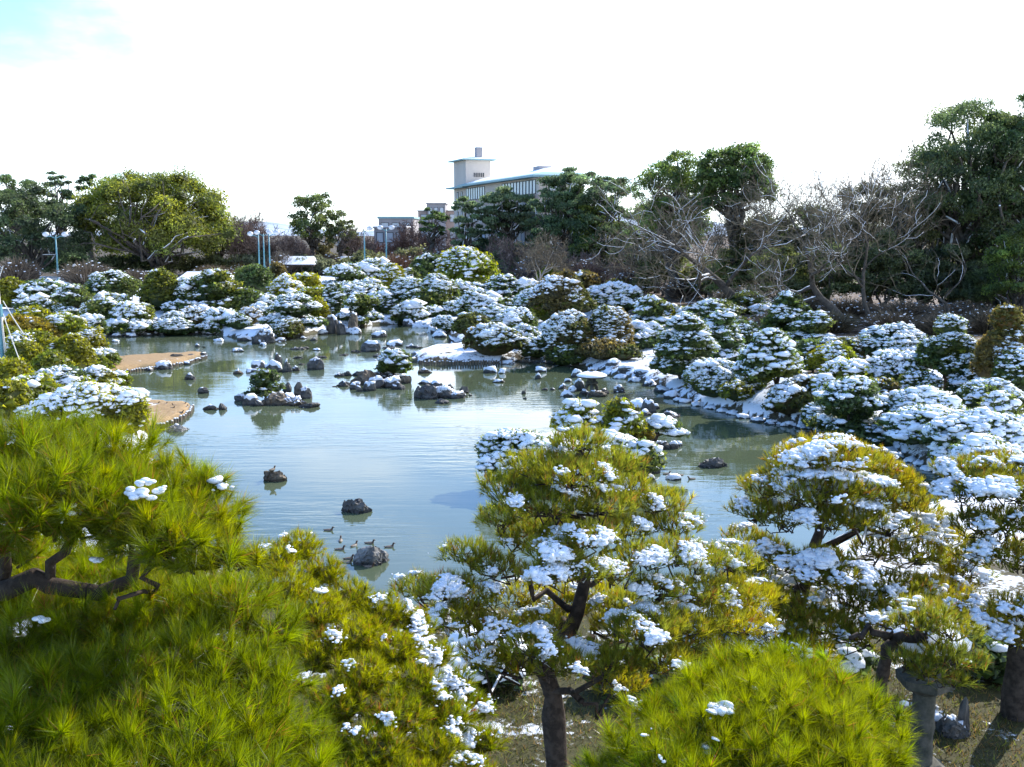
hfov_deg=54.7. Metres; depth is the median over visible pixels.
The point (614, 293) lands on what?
mound shrub
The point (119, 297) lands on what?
mound shrub
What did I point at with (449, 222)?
tan block
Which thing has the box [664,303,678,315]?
mound shrub
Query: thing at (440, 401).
rock
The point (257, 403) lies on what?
rock
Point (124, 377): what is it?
round shrub
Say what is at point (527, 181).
window
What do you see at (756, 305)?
mound shrub
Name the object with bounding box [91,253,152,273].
undergrowth bush
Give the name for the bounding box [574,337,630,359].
mound shrub
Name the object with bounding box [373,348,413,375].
islet shrub
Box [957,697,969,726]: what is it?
rock
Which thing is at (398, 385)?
rock
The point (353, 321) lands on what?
rock
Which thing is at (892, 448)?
rock
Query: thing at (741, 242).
evergreen tree
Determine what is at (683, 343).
layered pine
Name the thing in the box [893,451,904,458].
rock
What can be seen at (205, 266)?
bare shrub
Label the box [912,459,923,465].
rock
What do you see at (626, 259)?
bare tree
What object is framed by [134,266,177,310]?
round shrub
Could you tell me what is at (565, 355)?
mound shrub
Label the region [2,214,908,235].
distant hills
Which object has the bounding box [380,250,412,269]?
bare shrub
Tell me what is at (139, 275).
bare shrub
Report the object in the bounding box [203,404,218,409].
rock
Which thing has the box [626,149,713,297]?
evergreen tree
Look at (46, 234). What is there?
lamp post
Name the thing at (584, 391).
rock
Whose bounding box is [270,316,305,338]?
round shrub
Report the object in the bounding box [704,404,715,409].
rock
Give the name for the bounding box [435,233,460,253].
bare tree
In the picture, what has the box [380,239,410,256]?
bare tree
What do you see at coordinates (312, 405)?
rock
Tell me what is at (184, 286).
round shrub
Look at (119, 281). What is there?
round shrub
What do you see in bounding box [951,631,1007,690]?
shrub
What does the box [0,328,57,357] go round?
round shrub
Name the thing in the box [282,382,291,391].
rock
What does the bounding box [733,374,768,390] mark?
mound shrub
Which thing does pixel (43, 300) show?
mound shrub
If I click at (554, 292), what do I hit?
round shrub
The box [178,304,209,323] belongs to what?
mound shrub
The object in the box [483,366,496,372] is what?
rock
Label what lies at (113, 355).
mound shrub
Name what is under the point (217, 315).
mound shrub
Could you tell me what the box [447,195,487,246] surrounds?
feathery pine tree
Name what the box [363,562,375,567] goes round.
duck
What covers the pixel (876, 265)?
undergrowth bush
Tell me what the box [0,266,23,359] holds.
support pole
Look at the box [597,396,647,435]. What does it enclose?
islet pine
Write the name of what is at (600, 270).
bare shrub
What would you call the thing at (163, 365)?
rock
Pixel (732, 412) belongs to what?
rock
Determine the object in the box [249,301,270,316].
round shrub
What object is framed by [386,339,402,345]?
rock
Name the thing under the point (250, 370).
rock
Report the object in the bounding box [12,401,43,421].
mound shrub
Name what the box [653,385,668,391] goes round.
rock
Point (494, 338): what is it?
mound shrub
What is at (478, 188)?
window
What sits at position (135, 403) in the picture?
round shrub
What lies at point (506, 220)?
feathery pine tree
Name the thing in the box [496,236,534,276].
bare tree
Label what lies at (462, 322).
round shrub
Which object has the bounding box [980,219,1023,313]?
evergreen tree
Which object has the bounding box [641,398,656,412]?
rock
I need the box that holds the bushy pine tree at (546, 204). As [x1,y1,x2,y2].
[525,173,583,254]
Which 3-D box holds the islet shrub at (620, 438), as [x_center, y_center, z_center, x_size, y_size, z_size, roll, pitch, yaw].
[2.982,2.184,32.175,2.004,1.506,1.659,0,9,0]
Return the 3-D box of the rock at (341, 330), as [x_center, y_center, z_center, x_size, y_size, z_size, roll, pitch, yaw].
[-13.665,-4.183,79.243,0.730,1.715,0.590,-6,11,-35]
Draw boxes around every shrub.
[0,254,42,281]
[0,276,23,308]
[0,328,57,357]
[0,355,33,379]
[0,377,34,419]
[3,314,64,337]
[3,324,24,339]
[4,340,43,365]
[8,305,53,318]
[9,370,65,399]
[11,291,59,310]
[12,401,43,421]
[13,277,64,303]
[29,348,78,372]
[30,379,151,431]
[33,363,87,385]
[44,332,97,368]
[45,311,86,334]
[51,257,114,285]
[60,375,92,386]
[76,325,111,348]
[79,295,118,320]
[80,313,108,333]
[81,364,119,383]
[83,269,142,300]
[87,352,115,368]
[92,290,136,301]
[93,348,123,364]
[104,317,152,333]
[107,300,153,321]
[112,368,132,386]
[113,390,151,433]
[124,268,148,282]
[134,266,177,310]
[141,302,155,317]
[142,301,160,310]
[144,319,155,330]
[151,315,199,334]
[160,310,187,319]
[161,298,197,312]
[170,276,200,301]
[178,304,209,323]
[191,264,235,273]
[196,307,238,325]
[197,320,223,333]
[221,286,265,307]
[225,312,252,329]
[230,262,247,273]
[232,263,275,293]
[239,306,262,323]
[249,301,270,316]
[260,293,277,311]
[262,248,300,274]
[266,272,304,295]
[269,261,287,276]
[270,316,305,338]
[292,272,323,287]
[296,285,324,297]
[309,295,331,317]
[320,253,340,274]
[321,281,346,314]
[337,279,387,298]
[355,256,389,279]
[361,276,383,290]
[367,289,400,313]
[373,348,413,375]
[377,262,405,288]
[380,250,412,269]
[387,276,422,301]
[387,298,429,323]
[400,286,450,305]
[404,267,422,278]
[409,248,440,261]
[409,252,441,280]
[417,273,460,300]
[422,626,533,689]
[424,304,446,316]
[431,315,455,330]
[433,245,503,282]
[442,300,458,315]
[448,311,491,334]
[454,287,503,313]
[455,279,477,296]
[462,321,528,355]
[473,282,487,289]
[474,427,573,485]
[478,302,509,319]
[491,306,539,327]
[500,297,513,306]
[510,277,538,292]
[511,287,532,311]
[512,323,539,337]
[513,245,561,279]
[514,335,545,359]
[527,269,598,315]
[530,299,550,320]
[535,263,561,279]
[539,308,596,351]
[544,343,588,365]
[564,256,611,283]
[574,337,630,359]
[575,269,601,288]
[581,429,630,464]
[582,644,664,704]
[586,280,643,311]
[588,303,634,345]
[606,269,663,292]
[608,344,645,359]
[615,436,667,476]
[628,419,655,439]
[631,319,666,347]
[633,331,654,349]
[646,641,730,695]
[658,275,713,298]
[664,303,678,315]
[671,305,699,316]
[680,603,756,656]
[681,366,691,385]
[683,357,735,397]
[706,285,776,300]
[716,377,754,401]
[726,290,772,313]
[733,319,760,345]
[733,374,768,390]
[747,302,772,319]
[747,637,795,665]
[752,309,769,326]
[760,379,814,416]
[769,293,836,311]
[787,625,879,682]
[791,372,814,397]
[795,338,822,372]
[799,400,826,423]
[804,340,858,369]
[808,372,836,398]
[814,295,881,317]
[817,336,836,344]
[817,356,876,378]
[824,308,865,332]
[834,336,868,358]
[856,321,927,356]
[857,307,926,329]
[866,348,933,380]
[867,296,943,317]
[868,376,901,395]
[872,384,967,425]
[876,402,963,450]
[896,369,943,388]
[911,310,975,333]
[919,406,1023,452]
[926,438,956,460]
[935,299,996,316]
[943,368,980,393]
[946,432,1022,476]
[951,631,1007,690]
[954,377,1023,413]
[960,305,995,332]
[974,390,1023,414]
[989,346,1023,392]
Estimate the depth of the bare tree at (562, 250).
129.30 m
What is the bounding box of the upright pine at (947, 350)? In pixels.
[914,313,977,389]
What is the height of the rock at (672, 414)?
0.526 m
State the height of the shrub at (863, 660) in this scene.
1.062 m
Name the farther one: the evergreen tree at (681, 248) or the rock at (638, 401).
the evergreen tree at (681, 248)
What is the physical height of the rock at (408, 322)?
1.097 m
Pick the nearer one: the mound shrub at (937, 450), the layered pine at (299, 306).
the mound shrub at (937, 450)
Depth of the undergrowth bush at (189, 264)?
149.73 m
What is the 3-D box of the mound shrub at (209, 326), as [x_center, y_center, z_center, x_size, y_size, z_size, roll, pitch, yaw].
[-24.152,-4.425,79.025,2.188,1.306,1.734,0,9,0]
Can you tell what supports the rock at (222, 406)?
in the pond water
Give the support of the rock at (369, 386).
in the pond water
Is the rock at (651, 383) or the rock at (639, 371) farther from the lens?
the rock at (639, 371)
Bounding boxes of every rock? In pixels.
[109,332,123,336]
[125,332,138,336]
[155,360,173,369]
[166,423,188,431]
[170,354,182,356]
[185,373,195,379]
[197,387,208,393]
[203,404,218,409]
[219,403,226,409]
[231,348,243,351]
[233,369,243,373]
[234,393,245,401]
[237,334,251,340]
[242,393,258,405]
[246,368,257,372]
[251,360,265,368]
[252,326,274,343]
[252,400,263,405]
[261,391,287,405]
[263,470,286,481]
[265,359,281,371]
[274,353,281,364]
[275,337,285,341]
[282,359,291,371]
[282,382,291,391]
[283,395,306,405]
[290,346,308,349]
[292,365,299,370]
[294,381,302,395]
[298,402,319,407]
[300,386,311,398]
[307,357,323,369]
[317,328,327,334]
[326,314,337,333]
[334,372,345,376]
[337,321,345,334]
[337,380,350,386]
[341,498,372,513]
[345,327,361,334]
[348,312,357,327]
[349,381,360,389]
[350,369,375,384]
[353,545,388,565]
[355,385,361,391]
[360,340,380,351]
[363,381,375,390]
[368,375,384,387]
[372,330,386,337]
[375,371,397,378]
[383,375,400,387]
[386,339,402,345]
[392,381,404,389]
[401,375,411,383]
[403,318,412,326]
[406,343,423,347]
[412,320,429,327]
[414,386,420,397]
[416,384,437,399]
[418,367,431,372]
[418,380,431,384]
[427,326,436,332]
[430,380,442,386]
[432,331,445,337]
[435,398,448,403]
[436,385,453,398]
[448,335,461,342]
[450,390,464,398]
[459,386,468,392]
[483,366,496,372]
[493,379,504,382]
[498,368,505,373]
[500,359,513,363]
[517,358,535,362]
[532,359,552,363]
[535,366,546,371]
[558,383,566,388]
[560,389,573,396]
[568,385,576,391]
[571,369,581,376]
[574,378,584,390]
[579,388,587,394]
[585,390,606,396]
[587,366,597,370]
[601,370,609,375]
[605,358,620,365]
[613,374,625,378]
[613,384,624,392]
[617,365,634,372]
[627,376,639,381]
[631,398,642,409]
[633,368,649,375]
[639,409,650,415]
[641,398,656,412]
[642,379,656,386]
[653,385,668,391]
[656,440,669,449]
[662,410,679,417]
[663,390,679,397]
[665,473,681,479]
[669,440,678,448]
[673,397,683,401]
[679,398,691,402]
[691,401,703,405]
[697,457,727,467]
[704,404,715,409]
[716,407,727,412]
[726,409,737,414]
[736,413,749,418]
[750,416,764,421]
[764,419,780,424]
[780,421,795,426]
[795,423,811,429]
[812,427,826,432]
[885,446,897,452]
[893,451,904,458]
[899,700,908,710]
[903,455,915,462]
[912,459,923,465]
[920,464,931,471]
[934,711,942,724]
[935,713,946,732]
[940,714,970,739]
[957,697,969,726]
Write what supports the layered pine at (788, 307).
on the ground at (456, 354)
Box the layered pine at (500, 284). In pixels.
[485,273,519,296]
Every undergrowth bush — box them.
[36,252,91,273]
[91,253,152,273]
[142,254,203,273]
[194,253,233,269]
[227,250,282,267]
[289,253,336,274]
[334,249,388,264]
[392,243,432,260]
[439,243,486,256]
[488,240,547,276]
[552,243,612,268]
[630,247,689,295]
[701,244,765,292]
[745,243,809,297]
[791,237,865,309]
[844,227,930,304]
[896,243,987,307]
[960,262,1023,308]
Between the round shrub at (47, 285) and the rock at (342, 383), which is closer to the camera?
the rock at (342, 383)
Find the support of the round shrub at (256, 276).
on the ground at (456, 354)
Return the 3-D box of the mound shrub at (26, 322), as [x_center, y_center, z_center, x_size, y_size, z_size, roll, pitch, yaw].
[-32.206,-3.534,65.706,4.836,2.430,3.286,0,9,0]
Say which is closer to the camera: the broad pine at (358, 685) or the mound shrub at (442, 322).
the broad pine at (358, 685)
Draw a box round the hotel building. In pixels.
[446,147,593,277]
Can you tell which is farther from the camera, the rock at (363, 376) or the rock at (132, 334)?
the rock at (132, 334)
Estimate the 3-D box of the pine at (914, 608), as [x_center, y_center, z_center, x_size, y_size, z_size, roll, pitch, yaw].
[5.405,4.305,12.904,1.742,3.163,1.541,-3,9,-21]
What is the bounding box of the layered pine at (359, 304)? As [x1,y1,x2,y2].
[334,291,384,324]
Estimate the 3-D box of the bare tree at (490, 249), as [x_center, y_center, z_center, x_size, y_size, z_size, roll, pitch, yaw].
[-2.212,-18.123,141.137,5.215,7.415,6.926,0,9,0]
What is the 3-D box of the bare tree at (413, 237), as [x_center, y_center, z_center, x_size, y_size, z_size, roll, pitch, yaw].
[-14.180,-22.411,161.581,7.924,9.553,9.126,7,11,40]
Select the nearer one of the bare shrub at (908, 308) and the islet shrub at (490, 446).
the islet shrub at (490, 446)
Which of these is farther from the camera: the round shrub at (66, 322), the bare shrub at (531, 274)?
the bare shrub at (531, 274)
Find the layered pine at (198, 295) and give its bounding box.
[181,287,216,305]
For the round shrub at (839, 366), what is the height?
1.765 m
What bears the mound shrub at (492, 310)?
on the ground at (456, 354)
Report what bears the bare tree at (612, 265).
on the ground at (456, 354)
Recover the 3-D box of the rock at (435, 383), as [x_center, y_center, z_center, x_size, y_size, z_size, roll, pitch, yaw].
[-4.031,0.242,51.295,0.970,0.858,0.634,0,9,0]
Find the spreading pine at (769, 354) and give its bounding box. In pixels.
[732,327,805,384]
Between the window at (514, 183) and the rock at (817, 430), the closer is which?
the rock at (817, 430)
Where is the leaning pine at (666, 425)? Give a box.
[642,413,690,441]
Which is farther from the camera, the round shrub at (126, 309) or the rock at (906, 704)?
the round shrub at (126, 309)
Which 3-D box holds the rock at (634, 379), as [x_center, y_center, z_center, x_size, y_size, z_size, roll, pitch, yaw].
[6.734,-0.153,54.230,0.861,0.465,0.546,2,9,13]
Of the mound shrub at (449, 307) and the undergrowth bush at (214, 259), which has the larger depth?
the undergrowth bush at (214, 259)
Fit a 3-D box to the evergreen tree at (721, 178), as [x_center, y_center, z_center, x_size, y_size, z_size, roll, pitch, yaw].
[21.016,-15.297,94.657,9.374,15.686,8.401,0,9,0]
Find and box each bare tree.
[217,206,267,256]
[217,210,286,263]
[221,216,280,263]
[259,239,278,256]
[272,230,307,255]
[290,239,313,255]
[335,224,380,255]
[363,232,390,257]
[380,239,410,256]
[388,222,425,253]
[403,218,454,252]
[412,222,449,253]
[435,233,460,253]
[485,233,504,256]
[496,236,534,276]
[513,233,577,280]
[524,230,573,276]
[553,240,571,261]
[560,248,601,269]
[572,152,834,316]
[593,210,664,293]
[608,251,636,277]
[681,159,821,283]
[683,194,800,296]
[717,143,875,319]
[719,159,882,279]
[786,139,950,319]
[797,149,902,287]
[831,132,959,302]
[862,130,1007,272]
[866,225,975,312]
[919,249,973,318]
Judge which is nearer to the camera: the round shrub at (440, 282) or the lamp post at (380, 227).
the round shrub at (440, 282)
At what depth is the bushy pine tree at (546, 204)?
133.15 m
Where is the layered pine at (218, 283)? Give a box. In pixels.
[191,267,243,309]
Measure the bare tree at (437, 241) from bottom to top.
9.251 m
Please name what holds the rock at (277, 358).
in the pond water
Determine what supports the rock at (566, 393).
in the pond water
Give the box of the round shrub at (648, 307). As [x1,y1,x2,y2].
[629,293,673,324]
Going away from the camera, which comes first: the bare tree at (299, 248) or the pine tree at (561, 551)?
the pine tree at (561, 551)
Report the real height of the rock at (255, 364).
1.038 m
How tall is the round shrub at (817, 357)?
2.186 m
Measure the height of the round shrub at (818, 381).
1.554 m
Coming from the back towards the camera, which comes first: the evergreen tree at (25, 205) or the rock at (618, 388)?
the evergreen tree at (25, 205)
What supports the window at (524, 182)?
in the hotel building
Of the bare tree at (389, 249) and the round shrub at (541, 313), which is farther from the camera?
the bare tree at (389, 249)
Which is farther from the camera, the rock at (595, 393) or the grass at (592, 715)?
the rock at (595, 393)
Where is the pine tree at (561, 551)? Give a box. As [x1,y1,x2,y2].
[388,419,792,766]
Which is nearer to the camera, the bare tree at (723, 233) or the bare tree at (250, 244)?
the bare tree at (723, 233)
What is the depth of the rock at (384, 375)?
54.86 m
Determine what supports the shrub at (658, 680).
on the ground at (456, 354)
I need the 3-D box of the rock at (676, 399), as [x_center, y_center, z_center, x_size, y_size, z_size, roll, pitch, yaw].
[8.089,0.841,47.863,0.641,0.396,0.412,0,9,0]
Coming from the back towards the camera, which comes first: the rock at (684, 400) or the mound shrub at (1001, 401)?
the rock at (684, 400)
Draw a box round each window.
[376,232,383,242]
[387,232,393,242]
[470,188,472,199]
[477,187,479,198]
[513,182,515,193]
[516,182,518,193]
[519,181,522,194]
[521,231,525,243]
[523,181,525,194]
[526,180,528,194]
[529,180,531,194]
[532,179,535,193]
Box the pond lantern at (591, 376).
[576,369,606,391]
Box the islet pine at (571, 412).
[549,397,603,444]
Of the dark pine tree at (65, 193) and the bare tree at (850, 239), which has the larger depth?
the dark pine tree at (65, 193)
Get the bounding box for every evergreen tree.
[0,174,42,241]
[0,181,102,279]
[66,165,247,269]
[73,173,97,264]
[201,222,234,257]
[285,192,339,254]
[308,237,338,258]
[324,209,358,255]
[336,229,361,255]
[476,229,508,256]
[523,218,550,244]
[565,204,622,260]
[608,229,641,266]
[621,209,692,292]
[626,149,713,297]
[665,213,701,270]
[679,254,718,297]
[684,140,780,284]
[719,212,787,292]
[758,202,856,297]
[829,181,911,305]
[869,198,981,304]
[888,96,1023,304]
[936,261,1004,306]
[959,155,1023,305]
[961,79,1023,304]
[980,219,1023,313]
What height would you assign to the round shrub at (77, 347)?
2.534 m
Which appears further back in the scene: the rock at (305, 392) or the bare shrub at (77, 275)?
the bare shrub at (77, 275)
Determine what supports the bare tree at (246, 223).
on the ground at (456, 354)
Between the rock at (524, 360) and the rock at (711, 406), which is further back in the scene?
the rock at (524, 360)
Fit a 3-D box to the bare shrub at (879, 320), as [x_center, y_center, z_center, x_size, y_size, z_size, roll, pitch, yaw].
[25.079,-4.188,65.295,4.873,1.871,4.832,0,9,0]
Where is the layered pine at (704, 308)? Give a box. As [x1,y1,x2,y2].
[686,297,749,321]
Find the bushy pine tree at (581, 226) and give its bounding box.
[565,174,638,266]
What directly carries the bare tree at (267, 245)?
on the ground at (456, 354)
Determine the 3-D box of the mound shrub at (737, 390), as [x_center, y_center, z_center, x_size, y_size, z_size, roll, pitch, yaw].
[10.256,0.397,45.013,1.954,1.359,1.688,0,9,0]
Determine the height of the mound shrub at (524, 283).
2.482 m
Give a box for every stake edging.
[124,355,207,372]
[147,404,193,431]
[419,359,501,365]
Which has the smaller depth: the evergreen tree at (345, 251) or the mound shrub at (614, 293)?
the mound shrub at (614, 293)
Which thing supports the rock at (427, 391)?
in the pond water
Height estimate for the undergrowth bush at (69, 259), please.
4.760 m
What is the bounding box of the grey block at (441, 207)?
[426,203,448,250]
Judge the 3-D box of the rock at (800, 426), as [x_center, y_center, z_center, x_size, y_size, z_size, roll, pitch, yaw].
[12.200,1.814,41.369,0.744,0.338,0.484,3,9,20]
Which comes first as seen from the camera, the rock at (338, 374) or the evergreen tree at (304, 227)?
the rock at (338, 374)
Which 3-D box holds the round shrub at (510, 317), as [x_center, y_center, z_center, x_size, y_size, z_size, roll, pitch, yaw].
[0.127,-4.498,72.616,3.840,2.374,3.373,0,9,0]
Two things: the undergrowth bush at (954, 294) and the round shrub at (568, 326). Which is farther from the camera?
the undergrowth bush at (954, 294)
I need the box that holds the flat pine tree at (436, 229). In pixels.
[417,207,451,250]
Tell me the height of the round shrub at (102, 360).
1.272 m
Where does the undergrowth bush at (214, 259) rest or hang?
on the ground at (456, 354)
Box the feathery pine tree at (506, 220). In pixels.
[476,184,534,241]
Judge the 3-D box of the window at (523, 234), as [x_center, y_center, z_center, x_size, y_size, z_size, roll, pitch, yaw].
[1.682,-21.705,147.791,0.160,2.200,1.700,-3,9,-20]
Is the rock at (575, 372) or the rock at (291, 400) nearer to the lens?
the rock at (291, 400)
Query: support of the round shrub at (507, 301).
on the ground at (456, 354)
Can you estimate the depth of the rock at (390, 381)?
52.11 m
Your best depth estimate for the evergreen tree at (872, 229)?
84.77 m
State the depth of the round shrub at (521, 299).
81.91 m
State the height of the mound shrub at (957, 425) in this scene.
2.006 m
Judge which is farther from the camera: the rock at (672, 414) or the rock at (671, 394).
the rock at (671, 394)
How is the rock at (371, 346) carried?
in the pond water
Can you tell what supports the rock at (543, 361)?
in the pond water
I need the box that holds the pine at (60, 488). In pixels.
[0,401,348,766]
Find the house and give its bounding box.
[373,226,410,257]
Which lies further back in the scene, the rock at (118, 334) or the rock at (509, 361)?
the rock at (118, 334)
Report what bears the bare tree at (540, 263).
on the ground at (456, 354)
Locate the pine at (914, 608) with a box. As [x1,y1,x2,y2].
[848,588,992,739]
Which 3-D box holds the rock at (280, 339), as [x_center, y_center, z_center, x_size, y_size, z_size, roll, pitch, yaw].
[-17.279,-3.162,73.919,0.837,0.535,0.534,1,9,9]
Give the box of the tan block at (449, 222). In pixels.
[417,210,453,247]
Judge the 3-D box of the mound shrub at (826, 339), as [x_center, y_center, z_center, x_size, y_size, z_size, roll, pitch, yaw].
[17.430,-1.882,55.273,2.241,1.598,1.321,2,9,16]
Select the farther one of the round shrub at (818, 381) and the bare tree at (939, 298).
the bare tree at (939, 298)
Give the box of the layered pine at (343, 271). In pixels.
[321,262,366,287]
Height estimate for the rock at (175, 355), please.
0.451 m
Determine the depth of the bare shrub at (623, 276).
105.82 m
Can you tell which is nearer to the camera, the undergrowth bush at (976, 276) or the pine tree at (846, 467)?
the pine tree at (846, 467)
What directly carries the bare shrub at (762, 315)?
on the ground at (456, 354)
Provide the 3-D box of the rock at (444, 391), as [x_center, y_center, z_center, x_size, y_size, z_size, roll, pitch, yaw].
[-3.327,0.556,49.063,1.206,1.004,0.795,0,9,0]
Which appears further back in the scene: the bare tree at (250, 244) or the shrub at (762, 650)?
the bare tree at (250, 244)
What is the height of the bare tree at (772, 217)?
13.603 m
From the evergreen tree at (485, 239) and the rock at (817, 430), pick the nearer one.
the rock at (817, 430)
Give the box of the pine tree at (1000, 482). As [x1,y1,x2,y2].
[926,442,1023,721]
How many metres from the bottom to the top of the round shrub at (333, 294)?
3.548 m
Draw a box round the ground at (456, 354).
[0,236,1023,766]
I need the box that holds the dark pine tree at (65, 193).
[41,171,72,269]
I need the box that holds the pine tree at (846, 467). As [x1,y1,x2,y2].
[694,429,1005,666]
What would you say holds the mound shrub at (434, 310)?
on the ground at (456, 354)
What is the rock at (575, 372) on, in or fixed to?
in the pond water
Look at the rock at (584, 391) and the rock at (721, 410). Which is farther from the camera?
the rock at (584, 391)
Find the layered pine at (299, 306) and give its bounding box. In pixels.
[257,292,329,328]
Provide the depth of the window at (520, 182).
147.43 m
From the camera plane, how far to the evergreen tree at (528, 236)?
140.94 m
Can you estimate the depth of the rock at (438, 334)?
76.81 m
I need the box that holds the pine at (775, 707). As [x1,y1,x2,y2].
[565,631,927,766]
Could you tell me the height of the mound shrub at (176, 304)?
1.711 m
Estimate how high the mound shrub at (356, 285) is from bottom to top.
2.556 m
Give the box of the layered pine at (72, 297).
[47,282,94,315]
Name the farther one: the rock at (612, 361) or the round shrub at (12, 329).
the round shrub at (12, 329)
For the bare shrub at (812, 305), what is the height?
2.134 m
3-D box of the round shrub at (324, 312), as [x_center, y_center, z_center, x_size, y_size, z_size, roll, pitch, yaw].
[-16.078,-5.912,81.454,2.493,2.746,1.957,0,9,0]
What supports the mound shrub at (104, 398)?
on the ground at (456, 354)
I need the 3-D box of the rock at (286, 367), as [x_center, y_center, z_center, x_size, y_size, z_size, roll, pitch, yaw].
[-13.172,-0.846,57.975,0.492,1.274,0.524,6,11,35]
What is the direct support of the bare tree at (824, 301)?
on the ground at (456, 354)
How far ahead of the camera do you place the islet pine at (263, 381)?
48.19 m
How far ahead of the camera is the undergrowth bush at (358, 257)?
148.67 m
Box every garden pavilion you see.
[177,271,234,279]
[278,256,318,274]
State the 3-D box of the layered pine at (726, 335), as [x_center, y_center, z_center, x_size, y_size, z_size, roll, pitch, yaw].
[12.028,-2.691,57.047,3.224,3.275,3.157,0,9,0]
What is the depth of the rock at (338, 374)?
56.14 m
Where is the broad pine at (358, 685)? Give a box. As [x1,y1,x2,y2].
[245,524,513,766]
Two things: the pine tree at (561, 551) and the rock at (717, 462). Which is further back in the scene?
the rock at (717, 462)
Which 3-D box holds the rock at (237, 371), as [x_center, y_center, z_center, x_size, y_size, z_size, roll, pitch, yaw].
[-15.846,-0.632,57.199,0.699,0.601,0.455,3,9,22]
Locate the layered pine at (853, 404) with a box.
[801,374,892,446]
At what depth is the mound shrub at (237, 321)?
77.29 m
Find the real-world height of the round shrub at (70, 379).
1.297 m
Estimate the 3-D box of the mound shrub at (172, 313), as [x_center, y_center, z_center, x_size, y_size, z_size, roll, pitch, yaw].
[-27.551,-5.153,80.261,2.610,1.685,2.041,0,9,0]
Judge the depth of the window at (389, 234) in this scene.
187.88 m
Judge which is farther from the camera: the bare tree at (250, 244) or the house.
the house
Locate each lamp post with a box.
[42,232,67,279]
[247,231,259,263]
[254,230,272,266]
[268,230,279,267]
[364,226,372,258]
[377,225,394,257]
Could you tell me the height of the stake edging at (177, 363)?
0.526 m
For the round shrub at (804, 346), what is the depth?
51.69 m
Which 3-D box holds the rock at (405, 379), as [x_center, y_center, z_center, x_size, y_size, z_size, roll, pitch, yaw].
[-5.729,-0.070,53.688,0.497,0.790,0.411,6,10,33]
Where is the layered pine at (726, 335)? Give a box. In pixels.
[704,309,745,361]
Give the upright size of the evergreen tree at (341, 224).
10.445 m
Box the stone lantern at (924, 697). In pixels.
[882,602,975,766]
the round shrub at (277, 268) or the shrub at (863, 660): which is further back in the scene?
the round shrub at (277, 268)
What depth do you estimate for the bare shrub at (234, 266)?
149.49 m
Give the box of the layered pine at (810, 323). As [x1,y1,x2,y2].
[786,309,836,340]
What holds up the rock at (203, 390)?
in the pond water
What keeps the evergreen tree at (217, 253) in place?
on the ground at (456, 354)
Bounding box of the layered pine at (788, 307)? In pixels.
[758,290,812,334]
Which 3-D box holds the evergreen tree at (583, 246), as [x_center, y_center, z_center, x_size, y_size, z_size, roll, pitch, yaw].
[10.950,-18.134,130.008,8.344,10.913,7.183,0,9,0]
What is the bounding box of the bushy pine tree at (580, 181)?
[542,166,608,243]
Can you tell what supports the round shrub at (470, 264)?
on the ground at (456, 354)
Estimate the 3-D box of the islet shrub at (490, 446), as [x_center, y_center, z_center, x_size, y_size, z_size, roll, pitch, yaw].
[0.420,2.421,31.446,3.396,2.054,2.311,0,9,0]
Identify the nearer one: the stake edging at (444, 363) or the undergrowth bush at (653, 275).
the stake edging at (444, 363)
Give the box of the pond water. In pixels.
[105,324,951,610]
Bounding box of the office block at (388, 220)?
[377,216,419,243]
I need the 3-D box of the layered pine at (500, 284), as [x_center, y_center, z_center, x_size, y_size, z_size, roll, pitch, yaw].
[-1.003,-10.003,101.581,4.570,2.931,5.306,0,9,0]
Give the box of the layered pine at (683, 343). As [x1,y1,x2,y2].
[648,311,720,378]
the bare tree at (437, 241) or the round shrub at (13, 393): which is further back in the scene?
the bare tree at (437, 241)
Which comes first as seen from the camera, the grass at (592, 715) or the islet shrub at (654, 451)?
the grass at (592, 715)
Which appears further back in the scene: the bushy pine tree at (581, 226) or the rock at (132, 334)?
the bushy pine tree at (581, 226)
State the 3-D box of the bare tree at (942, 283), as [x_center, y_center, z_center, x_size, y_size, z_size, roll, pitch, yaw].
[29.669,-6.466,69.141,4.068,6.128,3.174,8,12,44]
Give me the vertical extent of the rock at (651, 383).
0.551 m
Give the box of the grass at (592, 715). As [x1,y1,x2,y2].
[295,595,1023,766]
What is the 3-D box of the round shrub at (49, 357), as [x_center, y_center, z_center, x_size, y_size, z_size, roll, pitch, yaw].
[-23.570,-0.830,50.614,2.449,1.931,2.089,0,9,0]
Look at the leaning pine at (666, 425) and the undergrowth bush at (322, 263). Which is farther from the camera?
the undergrowth bush at (322, 263)
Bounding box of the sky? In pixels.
[0,0,1023,231]
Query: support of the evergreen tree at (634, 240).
on the ground at (456, 354)
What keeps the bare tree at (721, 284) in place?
on the ground at (456, 354)
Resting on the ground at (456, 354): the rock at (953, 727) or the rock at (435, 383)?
the rock at (953, 727)
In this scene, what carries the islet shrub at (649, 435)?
on the ground at (456, 354)
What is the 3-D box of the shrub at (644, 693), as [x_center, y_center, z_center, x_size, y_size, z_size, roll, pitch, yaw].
[1.836,4.852,16.324,1.466,0.996,1.318,6,10,33]
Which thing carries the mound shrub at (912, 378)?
on the ground at (456, 354)
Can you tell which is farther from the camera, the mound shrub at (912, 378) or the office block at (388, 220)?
the office block at (388, 220)
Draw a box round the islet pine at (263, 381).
[241,367,286,398]
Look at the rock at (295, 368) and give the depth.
58.36 m
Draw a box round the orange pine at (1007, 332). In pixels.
[969,303,1023,377]
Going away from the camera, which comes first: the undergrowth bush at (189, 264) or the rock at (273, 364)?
the rock at (273, 364)
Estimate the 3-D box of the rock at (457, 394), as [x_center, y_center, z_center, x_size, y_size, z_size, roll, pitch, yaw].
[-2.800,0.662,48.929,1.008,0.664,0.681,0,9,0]
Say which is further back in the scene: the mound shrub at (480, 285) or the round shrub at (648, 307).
the mound shrub at (480, 285)
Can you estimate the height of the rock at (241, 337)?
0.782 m

